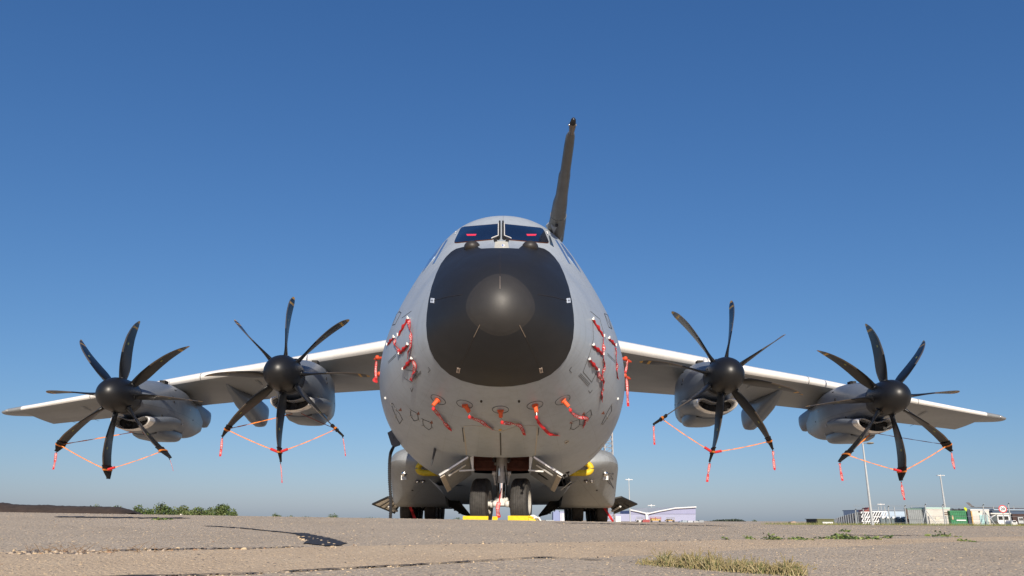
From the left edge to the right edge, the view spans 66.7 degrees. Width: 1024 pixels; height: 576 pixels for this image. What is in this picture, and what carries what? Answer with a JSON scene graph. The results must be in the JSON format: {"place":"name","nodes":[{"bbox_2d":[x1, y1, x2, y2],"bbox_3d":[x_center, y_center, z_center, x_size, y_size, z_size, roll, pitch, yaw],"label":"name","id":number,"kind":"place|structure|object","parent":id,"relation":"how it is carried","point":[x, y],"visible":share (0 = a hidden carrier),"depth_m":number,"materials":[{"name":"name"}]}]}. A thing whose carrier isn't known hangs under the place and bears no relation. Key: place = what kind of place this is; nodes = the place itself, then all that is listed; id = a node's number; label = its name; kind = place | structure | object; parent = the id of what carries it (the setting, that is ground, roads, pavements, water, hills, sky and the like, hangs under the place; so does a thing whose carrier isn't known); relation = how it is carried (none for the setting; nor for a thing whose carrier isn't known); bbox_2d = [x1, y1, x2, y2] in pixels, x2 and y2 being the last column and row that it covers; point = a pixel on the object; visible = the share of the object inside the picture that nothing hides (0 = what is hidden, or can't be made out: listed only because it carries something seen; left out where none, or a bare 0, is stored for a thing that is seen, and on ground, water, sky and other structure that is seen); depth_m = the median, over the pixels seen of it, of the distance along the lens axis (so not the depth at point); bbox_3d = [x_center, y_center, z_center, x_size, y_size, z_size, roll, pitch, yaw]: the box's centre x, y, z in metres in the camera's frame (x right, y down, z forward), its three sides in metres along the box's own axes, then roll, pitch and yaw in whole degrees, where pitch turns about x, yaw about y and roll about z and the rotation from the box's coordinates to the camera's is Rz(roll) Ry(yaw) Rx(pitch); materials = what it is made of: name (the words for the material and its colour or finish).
{"place":"outdoors","nodes":[
{"label":"outdoors","id":0,"kind":"place"},
{"bbox_2d":[0,512,1023,575],"bbox_3d":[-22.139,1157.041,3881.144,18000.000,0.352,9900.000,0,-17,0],"label":"ground","id":1,"kind":"structure","parent":0,"point":[713,536],"depth_m":3.46,"materials":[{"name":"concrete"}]},
{"bbox_2d":[0,502,141,513],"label":"earth bank","id":2,"kind":"structure","parent":1,"relation":"on","point":[6,507],"depth_m":37.70,"materials":[{"name":"brown soil"}]},
{"bbox_2d":[24,541,175,552],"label":"dry twigs","id":3,"kind":"object","parent":1,"relation":"on","point":[107,548],"visible":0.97,"depth_m":2.95,"materials":[{"name":"plant"}]},
{"bbox_2d":[133,504,148,513],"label":"bush","id":4,"kind":"object","parent":1,"relation":"on","point":[138,509],"visible":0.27,"depth_m":191.50,"materials":[{"name":"green plant"}]},
{"bbox_2d":[143,502,177,514],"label":"bush","id":5,"kind":"object","parent":1,"relation":"on","point":[163,509],"visible":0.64,"depth_m":181.50,"materials":[{"name":"green plant"}]},
{"bbox_2d":[151,517,172,519],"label":"weed","id":6,"kind":"object","parent":1,"relation":"on","point":[158,518],"visible":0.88,"depth_m":6.38,"materials":[{"name":"green plant"}]},
{"bbox_2d":[172,505,189,514],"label":"bush","id":7,"kind":"object","parent":1,"relation":"on","point":[182,510],"visible":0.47,"depth_m":248.64,"materials":[{"name":"green plant"}]},
{"bbox_2d":[186,507,210,514],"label":"bush","id":8,"kind":"object","parent":1,"relation":"on","point":[195,511],"visible":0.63,"depth_m":172.06,"materials":[{"name":"green plant"}]},
{"bbox_2d":[205,506,221,515],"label":"bush","id":9,"kind":"object","parent":1,"relation":"on","point":[209,512],"visible":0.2,"depth_m":224.79,"materials":[{"name":"green plant"}]},
{"bbox_2d":[211,504,235,515],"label":"bush","id":10,"kind":"object","parent":1,"relation":"on","point":[220,509],"visible":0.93,"depth_m":191.47,"materials":[{"name":"green plant"}]},
{"bbox_2d":[228,512,237,515],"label":"bush","id":11,"kind":"object","parent":1,"relation":"on","point":[233,514],"visible":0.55,"depth_m":181.65,"materials":[{"name":"green plant"}]},
{"bbox_2d":[219,526,345,545],"bbox_3d":[-1.358,1.395,4.427,0.332,0.061,2.538,10,-19,-30],"label":"tar patch","id":12,"kind":"object","parent":1,"relation":"on","point":[312,539],"visible":1,"depth_m":3.75,"materials":[{"name":"black asphalt"}]},
{"bbox_2d":[0,536,727,575],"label":"joint rubble","id":13,"kind":"object","parent":1,"relation":"on","point":[35,551],"visible":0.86,"depth_m":2.95,"materials":[{"name":"grey gravel"}]},
{"bbox_2d":[114,546,647,575],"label":"joint crack","id":14,"kind":"object","parent":1,"relation":"on","point":[299,570],"visible":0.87,"depth_m":2.28,"materials":[{"name":"black asphalt"}]},
{"bbox_2d":[57,516,718,525],"bbox_3d":[-0.381,1.942,6.350,6.652,0.120,3.071,-9,-19,28],"label":"tar seam","id":15,"kind":"object","parent":1,"relation":"on","point":[181,517],"visible":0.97,"depth_m":6.76,"materials":[{"name":"black asphalt"}]},
{"bbox_2d":[463,516,487,519],"bbox_3d":[-0.738,4.729,15.736,0.513,0.219,0.230,0,-17,0],"label":"wheel chock","id":16,"kind":"object","parent":1,"relation":"on","point":[475,517],"visible":0.41,"depth_m":15.72,"materials":[{"name":"yellow paint"}]},
{"bbox_2d":[2,117,1005,521],"bbox_3d":[-0.149,4.603,35.619,34.922,11.824,35.080,-15,-22,42],"label":"transport aircraft","id":17,"kind":"object","parent":1,"relation":"on","point":[500,311],"visible":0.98,"depth_m":16.71,"materials":[{"name":"grey paint"}]},
{"bbox_2d":[52,440,66,468],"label":"blade tip cover","id":18,"kind":"object","parent":17,"relation":"attached to","point":[58,446],"visible":1,"depth_m":25.74,"materials":[{"name":"red fabric"}]},
{"bbox_2d":[102,465,111,478],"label":"blade tip cover","id":19,"kind":"object","parent":17,"relation":"attached to","point":[107,473],"visible":0.96,"depth_m":25.46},
{"bbox_2d":[61,432,159,470],"bbox_3d":[-13.239,5.474,26.404,3.438,1.515,1.663,0,-17,0],"label":"tie down strap","id":20,"kind":"object","parent":17,"relation":"attached to","point":[111,468],"visible":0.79,"depth_m":25.61,"materials":[{"name":"orange fabric"}]},
{"bbox_2d":[155,446,172,468],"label":"blade tip cover","id":21,"kind":"object","parent":17,"relation":"attached to","point":[163,450],"visible":1,"depth_m":25.65,"materials":[{"name":"black fabric"}]},
{"bbox_2d":[219,424,231,455],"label":"blade tip cover","id":22,"kind":"object","parent":17,"relation":"attached to","point":[226,429],"visible":0.99,"depth_m":24.41,"materials":[{"name":"red fabric"}]},
{"bbox_2d":[277,447,282,482],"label":"blade tip cover","id":23,"kind":"object","parent":17,"relation":"attached to","point":[279,449],"visible":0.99,"depth_m":24.17,"materials":[{"name":"red fabric"}]},
{"bbox_2d":[228,413,333,452],"bbox_3d":[-7.240,4.623,25.126,3.434,1.515,1.663,0,-17,0],"label":"tie down strap","id":24,"kind":"object","parent":17,"relation":"attached to","point":[275,450],"visible":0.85,"depth_m":24.32,"materials":[{"name":"orange"}]},
{"bbox_2d":[330,424,345,455],"bbox_3d":[-5.554,4.762,24.343,0.385,0.955,0.701,-11,-20,32],"label":"blade tip cover","id":25,"kind":"object","parent":17,"relation":"attached to","point":[336,429],"visible":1,"depth_m":24.39,"materials":[{"name":"red fabric"}]},
{"bbox_2d":[373,372,379,382],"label":"pitot cover","id":26,"kind":"object","parent":17,"relation":"attached to","point":[378,375],"visible":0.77,"depth_m":17.37,"materials":[{"name":"red fabric"}]},
{"bbox_2d":[374,355,381,379],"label":"pitot cover","id":27,"kind":"object","parent":17,"relation":"attached to","point":[377,357],"visible":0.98,"depth_m":17.45,"materials":[{"name":"red fabric"}]},
{"bbox_2d":[386,335,399,352],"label":"port cover","id":28,"kind":"object","parent":17,"relation":"attached to","point":[394,343],"visible":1,"depth_m":14.45,"materials":[{"name":"red fabric"}]},
{"bbox_2d":[388,430,399,517],"bbox_3d":[-2.673,4.269,17.561,0.349,2.084,0.288,0,-17,0],"label":"ground cable","id":29,"kind":"object","parent":17,"relation":"hanging from","point":[394,442],"visible":0.88,"depth_m":17.65,"materials":[{"name":"black plastic"}]},
{"bbox_2d":[397,342,408,354],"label":"port cover","id":30,"kind":"object","parent":17,"relation":"attached to","point":[403,348],"visible":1,"depth_m":13.76,"materials":[{"name":"red fabric"}]},
{"bbox_2d":[396,316,411,358],"bbox_3d":[-1.893,0.894,13.831,0.102,0.809,0.860,8,-18,-24],"label":"port cover","id":31,"kind":"object","parent":17,"relation":"attached to","point":[407,321],"visible":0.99,"depth_m":13.72,"materials":[{"name":"red fabric"}]},
{"bbox_2d":[401,357,416,381],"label":"port cover","id":32,"kind":"object","parent":17,"relation":"attached to","point":[413,363],"visible":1,"depth_m":13.63,"materials":[{"name":"red fabric"}]},
{"bbox_2d":[409,507,415,518],"bbox_3d":[-3.632,8.193,28.365,0.322,0.495,0.088,-4,-17,15],"label":"gear pin streamer","id":33,"kind":"object","parent":17,"relation":"hanging from","point":[412,512],"visible":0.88,"depth_m":28.37,"materials":[{"name":"red fabric"}]},
{"bbox_2d":[431,398,451,430],"bbox_3d":[-1.305,2.328,14.274,0.190,0.499,1.074,-2,-17,9],"label":"tube cover","id":34,"kind":"object","parent":17,"relation":"attached to","point":[435,403],"visible":1,"depth_m":14.18,"materials":[{"name":"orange fabric"}]},
{"bbox_2d":[462,404,492,429],"bbox_3d":[-0.618,2.327,14.094,0.133,0.413,0.978,-9,-19,29],"label":"tube cover","id":35,"kind":"object","parent":17,"relation":"attached to","point":[467,408],"visible":1,"depth_m":13.85,"materials":[{"name":"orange fabric"}]},
{"bbox_2d":[496,488,501,517],"bbox_3d":[-0.274,4.485,16.214,0.095,0.605,0.113,-7,-18,24],"label":"gear pin streamer","id":36,"kind":"object","parent":17,"relation":"hanging from","point":[498,504],"visible":1,"depth_m":16.15,"materials":[{"name":"red fabric"}]},
{"bbox_2d":[497,410,525,434],"bbox_3d":[0.036,2.442,14.207,0.175,0.394,1.139,-8,-18,26],"label":"tube cover","id":37,"kind":"object","parent":17,"relation":"attached to","point":[500,412],"visible":1,"depth_m":14.02,"materials":[{"name":"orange fabric"}]},
{"bbox_2d":[532,404,558,435],"bbox_3d":[0.598,2.451,14.347,0.200,0.439,1.587,-5,-17,17],"label":"tube cover","id":38,"kind":"object","parent":17,"relation":"attached to","point":[535,406],"visible":1,"depth_m":14.24,"materials":[{"name":"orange fabric"}]},
{"bbox_2d":[561,398,588,427],"bbox_3d":[1.208,2.341,14.467,0.200,0.399,1.499,-6,-18,20],"label":"tube cover","id":39,"kind":"object","parent":17,"relation":"attached to","point":[565,403],"visible":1,"depth_m":14.37,"materials":[{"name":"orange fabric"}]},
{"bbox_2d":[588,358,603,380],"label":"port cover","id":40,"kind":"object","parent":17,"relation":"attached to","point":[596,368],"visible":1,"depth_m":13.85,"materials":[{"name":"red fabric"}]},
{"bbox_2d":[592,343,604,354],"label":"port cover","id":41,"kind":"object","parent":17,"relation":"attached to","point":[597,348],"visible":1,"depth_m":13.74,"materials":[{"name":"red fabric"}]},
{"bbox_2d":[592,317,605,401],"bbox_3d":[1.648,1.337,14.242,0.193,1.338,1.381,-3,-17,12],"label":"port cover","id":42,"kind":"object","parent":17,"relation":"attached to","point":[603,336],"visible":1,"depth_m":14.09,"materials":[{"name":"red fabric"}]},
{"bbox_2d":[603,508,613,521],"bbox_3d":[3.506,8.240,28.329,0.432,0.566,0.082,-9,-19,28],"label":"gear pin streamer","id":43,"kind":"object","parent":17,"relation":"hanging from","point":[609,515],"visible":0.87,"depth_m":28.30,"materials":[{"name":"red fabric"}]},
{"bbox_2d":[608,336,618,379],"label":"port cover","id":44,"kind":"object","parent":17,"relation":"attached to","point":[612,341],"visible":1,"depth_m":14.87,"materials":[{"name":"red fabric"}]},
{"bbox_2d":[622,356,631,372],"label":"pitot cover","id":45,"kind":"object","parent":17,"relation":"attached to","point":[626,359],"visible":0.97,"depth_m":17.47,"materials":[{"name":"red fabric"}]},
{"bbox_2d":[624,373,630,405],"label":"pitot cover","id":46,"kind":"object","parent":17,"relation":"attached to","point":[627,378],"visible":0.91,"depth_m":17.33,"materials":[{"name":"red fabric"}]},
{"bbox_2d":[653,414,667,444],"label":"blade tip cover","id":47,"kind":"object","parent":17,"relation":"attached to","point":[661,418],"visible":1,"depth_m":24.59,"materials":[{"name":"red fabric"}]},
{"bbox_2d":[706,447,715,481],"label":"blade tip cover","id":48,"kind":"object","parent":17,"relation":"attached to","point":[710,458],"visible":0.98,"depth_m":24.26,"materials":[{"name":"red fabric"}]},
{"bbox_2d":[664,420,767,452],"bbox_3d":[6.399,4.636,24.381,3.365,1.086,0.094,0,-17,0],"label":"tie down strap","id":49,"kind":"object","parent":17,"relation":"attached to","point":[710,450],"visible":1,"depth_m":24.30,"materials":[{"name":"orange fabric"}]},
{"bbox_2d":[764,436,775,469],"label":"blade tip cover","id":50,"kind":"object","parent":17,"relation":"attached to","point":[769,440],"visible":1,"depth_m":24.38,"materials":[{"name":"red fabric"}]},
{"bbox_2d":[838,450,853,480],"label":"blade tip cover","id":51,"kind":"object","parent":17,"relation":"attached to","point":[845,454],"visible":1,"depth_m":25.77,"materials":[{"name":"red fabric"}]},
{"bbox_2d":[850,434,945,471],"bbox_3d":[12.779,5.566,26.524,3.419,1.510,1.663,0,-17,0],"label":"tie down strap","id":52,"kind":"object","parent":17,"relation":"attached to","point":[895,469],"visible":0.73,"depth_m":25.71,"materials":[{"name":"orange fabric"}]},
{"bbox_2d":[897,467,906,499],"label":"blade tip cover","id":53,"kind":"object","parent":17,"relation":"attached to","point":[901,475],"visible":1,"depth_m":25.61,"materials":[{"name":"red fabric"}]},
{"bbox_2d":[940,440,954,468],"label":"blade tip cover","id":54,"kind":"object","parent":17,"relation":"attached to","point":[948,445],"visible":0.99,"depth_m":25.90,"materials":[{"name":"red fabric"}]},
{"bbox_2d":[508,515,540,520],"bbox_3d":[0.261,4.704,15.687,0.691,0.251,0.250,0,-17,0],"label":"wheel chock","id":55,"kind":"object","parent":1,"relation":"on","point":[529,518],"visible":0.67,"depth_m":15.66,"materials":[{"name":"yellow paint"}]},
{"bbox_2d":[552,510,563,520],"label":"blue annexe","id":56,"kind":"structure","parent":1,"relation":"on","point":[557,515],"depth_m":287.92,"materials":[{"name":"blue"}]},
{"bbox_2d":[604,433,615,521],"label":"lattice mast","id":57,"kind":"object","parent":1,"relation":"on","point":[611,448],"visible":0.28,"depth_m":58.77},
{"bbox_2d":[616,516,620,521],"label":"white cabinet","id":58,"kind":"object","parent":1,"relation":"on","point":[618,518],"visible":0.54,"depth_m":115.09,"materials":[{"name":"white"}]},
{"bbox_2d":[625,479,632,521],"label":"lamp mast","id":59,"kind":"object","parent":1,"relation":"on","point":[629,499],"visible":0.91,"depth_m":183.50,"materials":[{"name":"white metal"}]},
{"bbox_2d":[607,506,695,521],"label":"hangar","id":60,"kind":"structure","parent":1,"relation":"on","point":[678,514],"depth_m":317.02,"materials":[{"name":"white metal"}]},
{"bbox_2d":[635,557,669,566],"bbox_3d":[0.467,0.914,2.599,0.134,0.027,0.333,0,-17,0],"label":"dry grass tuft","id":61,"kind":"object","parent":1,"relation":"on","point":[649,563],"visible":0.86,"depth_m":2.56,"materials":[{"name":"plant"}]},
{"bbox_2d":[650,517,660,521],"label":"ground cart","id":62,"kind":"object","parent":1,"relation":"on","point":[654,519],"visible":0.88,"depth_m":143.90,"materials":[{"name":"brown"}]},
{"bbox_2d":[641,547,732,570],"bbox_3d":[0.572,0.870,2.510,0.278,0.066,0.434,13,-21,-37],"label":"dry grass tuft","id":63,"kind":"object","parent":1,"relation":"on","point":[691,561],"visible":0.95,"depth_m":2.45,"materials":[{"name":"plant"}]},
{"bbox_2d":[713,519,745,521],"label":"wood","id":64,"kind":"object","parent":1,"relation":"on","point":[735,520],"visible":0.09,"depth_m":577.98,"materials":[{"name":"green plant"}]},
{"bbox_2d":[717,552,816,575],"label":"dry grass tuft","id":65,"kind":"object","parent":1,"relation":"on","point":[743,565],"visible":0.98,"depth_m":2.26,"materials":[{"name":"plant"}]},
{"bbox_2d":[755,533,784,539],"bbox_3d":[1.425,1.373,4.294,0.164,0.045,0.350,-6,-18,20],"label":"weed","id":66,"kind":"object","parent":1,"relation":"on","point":[774,538],"visible":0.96,"depth_m":4.26,"materials":[{"name":"green plant"}]},
{"bbox_2d":[788,536,813,540],"bbox_3d":[1.587,1.376,4.265,0.158,0.031,0.223,-6,-18,22],"label":"weed","id":67,"kind":"object","parent":1,"relation":"on","point":[799,538],"visible":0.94,"depth_m":4.26,"materials":[{"name":"green plant"}]},
{"bbox_2d":[806,519,833,523],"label":"khaki container","id":68,"kind":"object","parent":1,"relation":"on","point":[811,521],"visible":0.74,"depth_m":76.84,"materials":[{"name":"metal"}]},
{"bbox_2d":[814,533,872,539],"bbox_3d":[1.872,1.409,4.405,0.310,0.042,0.295,-6,-18,19],"label":"weed","id":69,"kind":"object","parent":1,"relation":"on","point":[841,536],"visible":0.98,"depth_m":4.39,"materials":[{"name":"green plant"}]},
{"bbox_2d":[858,507,868,516],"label":"red brown cab","id":70,"kind":"object","parent":1,"relation":"on","point":[860,511],"visible":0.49,"depth_m":71.11,"materials":[{"name":"paint"}]},
{"bbox_2d":[860,512,870,523],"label":"white lattice rack","id":71,"kind":"object","parent":1,"relation":"on","point":[862,518],"visible":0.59,"depth_m":65.40,"materials":[{"name":"white metal"}]},
{"bbox_2d":[861,534,881,539],"bbox_3d":[2.070,1.440,4.494,0.101,0.037,0.234,0,-17,0],"label":"weed","id":72,"kind":"object","parent":1,"relation":"on","point":[874,537],"visible":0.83,"depth_m":4.48,"materials":[{"name":"green plant"}]},
{"bbox_2d":[842,510,905,522],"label":"pale blue shed","id":73,"kind":"structure","parent":1,"relation":"on","point":[900,513],"depth_m":105.93,"materials":[{"name":"blue"}]},
{"bbox_2d":[865,511,887,524],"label":"white lattice rack","id":74,"kind":"object","parent":1,"relation":"on","point":[877,515],"visible":0.42,"depth_m":65.47,"materials":[{"name":"white metal"}]},
{"bbox_2d":[936,474,945,506],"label":"lamp mast","id":75,"kind":"object","parent":1,"relation":"on","point":[940,475],"visible":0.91,"depth_m":145.61,"materials":[{"name":"white metal"}]},
{"bbox_2d":[934,530,961,536],"bbox_3d":[2.851,1.625,5.134,0.127,0.048,0.229,-1,-17,3],"label":"weed","id":76,"kind":"object","parent":1,"relation":"on","point":[941,535],"visible":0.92,"depth_m":5.11,"materials":[{"name":"green plant"}]},
{"bbox_2d":[957,538,976,541],"bbox_3d":[2.536,1.405,4.323,0.040,0.021,0.209,1,-17,-4],"label":"weed","id":77,"kind":"object","parent":1,"relation":"on","point":[961,539],"visible":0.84,"depth_m":4.34,"materials":[{"name":"green plant"}]},
{"bbox_2d":[966,502,1023,508],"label":"parked airliner","id":78,"kind":"object","parent":1,"relation":"on","point":[969,504],"visible":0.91,"depth_m":116.09,"materials":[{"name":"grey metal"}]},
{"bbox_2d":[989,513,1010,524],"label":"parked van","id":79,"kind":"object","parent":1,"relation":"on","point":[997,520],"visible":0.32,"depth_m":64.43,"materials":[{"name":"white metal"}]},
{"bbox_2d":[992,514,1023,524],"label":"brown hut","id":80,"kind":"object","parent":1,"relation":"on","point":[1019,519],"visible":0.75,"depth_m":67.32,"materials":[{"name":"grey"}]},
{"bbox_2d":[0,0,1023,521],"label":"sky","id":81,"kind":"structure","parent":0,"point":[185,170],"materials":[{"name":"blue"}]},
{"bbox_2d":[762,521,1023,525],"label":"verge grass","id":82,"kind":"structure","parent":0,"point":[847,523],"depth_m":55.78,"materials":[{"name":"plant"}]},
{"bbox_2d":[989,509,1023,513],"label":"navy building","id":83,"kind":"structure","parent":0,"point":[1007,511],"depth_m":86.77,"materials":[{"name":"blue"}]},
{"label":"verge soil","id":84,"kind":"structure","parent":0,"visible":0},
{"bbox_2d":[856,512,860,523],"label":"dark rack","id":85,"kind":"object","parent":84,"relation":"on","point":[858,517],"visible":0.76,"depth_m":61.53,"materials":[{"name":"grey metal"}]},
{"bbox_2d":[862,442,873,524],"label":"lamp mast","id":86,"kind":"object","parent":84,"relation":"on","point":[869,501],"visible":0.98,"depth_m":55.35,"materials":[{"name":"beige metal"}]},
{"bbox_2d":[879,517,884,523],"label":"grey bin","id":87,"kind":"object","parent":84,"relation":"on","point":[882,520],"visible":0.68,"depth_m":63.35,"materials":[{"name":"plastic"}]},
{"bbox_2d":[890,517,895,524],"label":"grey bin","id":88,"kind":"object","parent":84,"relation":"on","point":[892,519],"visible":0.68,"depth_m":63.35,"materials":[{"name":"plastic"}]},
{"bbox_2d":[895,517,900,523],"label":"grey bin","id":89,"kind":"object","parent":84,"relation":"on","point":[898,520],"visible":0.7,"depth_m":63.35,"materials":[{"name":"plastic"}]},
{"bbox_2d":[900,517,905,524],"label":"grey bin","id":90,"kind":"object","parent":84,"relation":"on","point":[903,520],"visible":0.59,"depth_m":63.36,"materials":[{"name":"plastic"}]},
{"bbox_2d":[904,508,923,524],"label":"shipping container","id":91,"kind":"object","parent":84,"relation":"on","point":[914,515],"visible":0.59,"depth_m":61.59,"materials":[{"name":"white metal"}]},
{"bbox_2d":[920,507,949,524],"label":"shipping container","id":92,"kind":"object","parent":84,"relation":"on","point":[936,513],"visible":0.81,"depth_m":61.16,"materials":[{"name":"white metal"}]},
{"bbox_2d":[853,502,1023,524],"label":"perimeter fence","id":93,"kind":"object","parent":84,"relation":"on","point":[944,516],"visible":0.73,"depth_m":59.20,"materials":[{"name":"grey metal"}]},
{"bbox_2d":[947,511,967,525],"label":"waste skip","id":94,"kind":"object","parent":84,"relation":"on","point":[957,517],"visible":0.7,"depth_m":60.80,"materials":[{"name":"green paint"}]},
{"bbox_2d":[951,509,990,524],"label":"shipping container","id":95,"kind":"object","parent":84,"relation":"on","point":[974,516],"visible":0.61,"depth_m":61.23,"materials":[{"name":"white metal"}]},
{"bbox_2d":[979,515,988,524],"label":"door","id":96,"kind":"structure","parent":95,"relation":"in","point":[983,521],"depth_m":61.10,"materials":[{"name":"white"}]},
{"bbox_2d":[998,505,1006,522],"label":"speed sign","id":97,"kind":"object","parent":84,"relation":"on","point":[1002,509],"visible":0.97,"depth_m":56.92,"materials":[{"name":"red"}]},
{"bbox_2d":[1005,520,1016,524],"bbox_3d":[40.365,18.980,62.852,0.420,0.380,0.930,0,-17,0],"label":"white car","id":98,"kind":"object","parent":84,"relation":"on","point":[1009,522],"visible":0.79,"depth_m":62.59,"materials":[{"name":"white metal"}]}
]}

